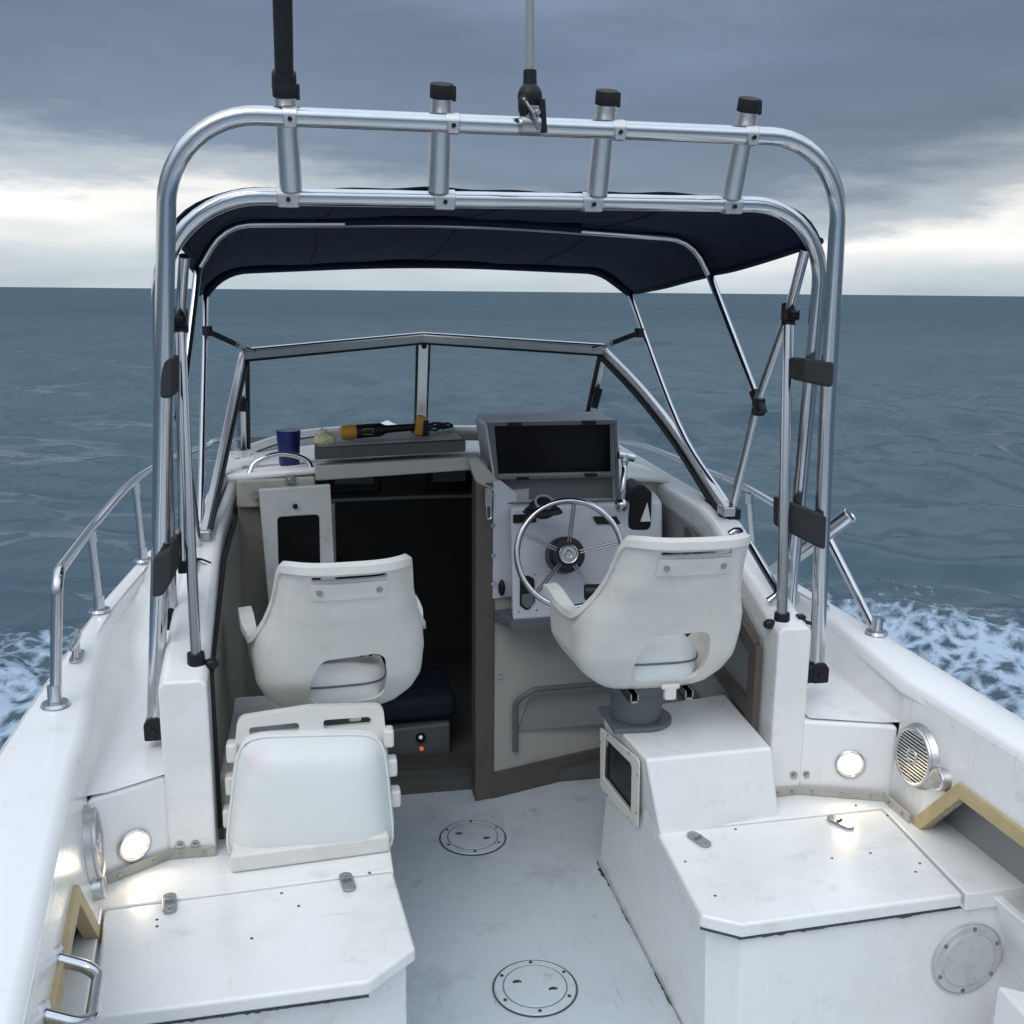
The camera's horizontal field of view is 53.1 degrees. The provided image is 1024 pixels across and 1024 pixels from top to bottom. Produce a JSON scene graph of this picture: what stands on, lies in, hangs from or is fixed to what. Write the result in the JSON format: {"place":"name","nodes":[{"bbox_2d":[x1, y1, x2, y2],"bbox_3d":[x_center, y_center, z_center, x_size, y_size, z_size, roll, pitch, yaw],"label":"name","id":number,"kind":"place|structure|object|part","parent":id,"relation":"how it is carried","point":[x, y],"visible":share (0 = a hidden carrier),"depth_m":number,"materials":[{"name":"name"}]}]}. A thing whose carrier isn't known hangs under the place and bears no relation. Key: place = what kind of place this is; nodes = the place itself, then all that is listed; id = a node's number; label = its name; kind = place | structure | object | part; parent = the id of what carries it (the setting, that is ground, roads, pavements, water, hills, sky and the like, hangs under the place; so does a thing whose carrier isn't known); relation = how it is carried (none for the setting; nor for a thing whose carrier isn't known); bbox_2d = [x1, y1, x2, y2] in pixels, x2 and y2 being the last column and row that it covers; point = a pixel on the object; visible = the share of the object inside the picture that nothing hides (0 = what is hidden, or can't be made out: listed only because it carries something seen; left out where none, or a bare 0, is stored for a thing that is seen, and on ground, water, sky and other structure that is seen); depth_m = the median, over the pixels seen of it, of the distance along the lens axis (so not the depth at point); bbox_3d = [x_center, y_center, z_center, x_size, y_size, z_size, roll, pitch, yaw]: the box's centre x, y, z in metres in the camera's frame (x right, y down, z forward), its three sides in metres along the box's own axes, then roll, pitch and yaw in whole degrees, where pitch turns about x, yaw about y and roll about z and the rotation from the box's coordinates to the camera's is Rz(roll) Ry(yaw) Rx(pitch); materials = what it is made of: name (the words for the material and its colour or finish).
{"place":"outdoors","nodes":[
{"label":"outdoors","id":0,"kind":"place"},
{"bbox_2d":[0,287,1023,749],"bbox_3d":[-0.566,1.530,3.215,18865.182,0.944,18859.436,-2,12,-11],"label":"sea","id":1,"kind":"structure","parent":0,"point":[928,465],"depth_m":19.59,"materials":[{"name":"liquid"}]},
{"bbox_2d":[0,332,1023,1023],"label":"motor boat","id":2,"kind":"object","parent":1,"relation":"on","point":[760,830],"visible":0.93,"depth_m":2.66,"materials":[{"name":"white paint"}]},
{"bbox_2d":[276,429,300,465],"bbox_3d":[-0.763,-0.219,3.502,0.083,0.123,0.083,-2,12,-11],"label":"drinking cup","id":3,"kind":"object","parent":2,"relation":"on","point":[288,440],"visible":0.82,"depth_m":3.47,"materials":[{"name":"blue plastic"}]},
{"bbox_3d":[-0.692,0.264,3.357,0.240,0.717,0.030,-2,12,-11],"label":"cabin door","id":4,"kind":"part","parent":2,"relation":"part of","materials":[{"name":"grey plastic"}]},
{"bbox_2d":[222,702,400,871],"bbox_3d":[-0.481,0.664,2.463,0.429,0.378,0.167,-2,12,-11],"label":"folding seat","id":5,"kind":"object","parent":2,"relation":"on","point":[312,787],"visible":0.99,"depth_m":2.43,"materials":[{"name":"white plastic"}]},
{"bbox_2d":[314,428,335,444],"bbox_3d":[-0.613,-0.244,3.358,0.073,0.064,0.062,-2,12,-11],"label":"sponge","id":6,"kind":"object","parent":2,"relation":"on","point":[323,436],"visible":0.89,"depth_m":3.34},
{"bbox_2d":[238,554,425,725],"bbox_3d":[-0.456,0.344,2.607,0.494,0.582,0.558,-2,12,-11],"label":"captain chair","id":7,"kind":"object","parent":2,"relation":"on","point":[309,640],"visible":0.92,"depth_m":2.46,"materials":[{"name":"white plastic"}]},
{"bbox_2d":[340,415,428,439],"bbox_3d":[-0.429,-0.286,3.449,0.298,0.080,0.053,-3,13,-14],"label":"hand tool","id":8,"kind":"object","parent":2,"relation":"on","point":[420,427],"visible":1,"depth_m":3.43,"materials":[{"name":"yellow plastic"}]},
{"bbox_2d":[385,717,449,754],"bbox_3d":[-0.457,0.870,3.933,0.409,0.219,0.323,-2,12,-11],"label":"control panel","id":9,"kind":"object","parent":2,"relation":"on","point":[423,736],"visible":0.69,"depth_m":3.81,"materials":[{"name":"grey plastic"}]},
{"bbox_2d":[380,665,455,721],"bbox_3d":[-0.446,0.698,3.941,0.420,0.090,0.360,-2,12,-11],"label":"berth cushion","id":10,"kind":"object","parent":9,"relation":"on","point":[428,693],"visible":0.52,"depth_m":3.80,"materials":[{"name":"blue fabric"}]},
{"bbox_2d":[411,422,452,432],"bbox_3d":[-0.278,-0.295,3.549,0.165,0.031,0.096,-15,19,-50],"label":"power cord","id":11,"kind":"object","parent":2,"relation":"on","point":[440,425],"visible":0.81,"depth_m":3.54,"materials":[{"name":"black rubber"}]},
{"bbox_2d":[143,82,846,740],"bbox_3d":[-0.011,-0.227,2.564,1.821,1.548,0.357,-2,12,-11],"label":"rod rack","id":12,"kind":"object","parent":2,"relation":"on","point":[441,122],"visible":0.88,"depth_m":2.38,"materials":[{"name":"silver metal"}]},
{"bbox_2d":[272,0,296,84],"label":"fishing rod","id":13,"kind":"object","parent":12,"relation":"on","point":[283,72],"visible":0.72,"depth_m":2.12,"materials":[{"name":"black plastic"}]},
{"bbox_2d":[517,0,546,135],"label":"antenna","id":14,"kind":"object","parent":12,"relation":"attached to","point":[532,111],"visible":1,"depth_m":2.23,"materials":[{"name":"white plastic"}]},
{"bbox_2d":[174,186,823,669],"bbox_3d":[-0.182,-0.381,3.362,1.787,1.153,1.929,-2,12,-11],"label":"bimini top","id":15,"kind":"object","parent":2,"relation":"attached to","point":[630,254],"visible":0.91,"depth_m":3.07,"materials":[{"name":"blue fabric"}]},
{"bbox_2d":[543,531,750,733],"bbox_3d":[0.371,0.303,2.615,0.490,0.614,0.554,-2,12,-11],"label":"captain chair","id":16,"kind":"object","parent":2,"relation":"on","point":[633,620],"visible":1,"depth_m":2.49,"materials":[{"name":"white plastic"}]},
{"bbox_2d":[0,0,1023,295],"label":"sky","id":17,"kind":"structure","parent":0,"point":[916,106],"materials":[{"name":"grey"}]},
{"bbox_2d":[584,584,599,599],"bbox_3d":[0.262,0.210,2.778,0.134,0.057,0.058,1,12,2],"label":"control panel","id":18,"kind":"object","parent":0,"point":[589,590],"visible":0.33,"depth_m":2.76,"materials":[{"name":"black plastic"}]}
]}

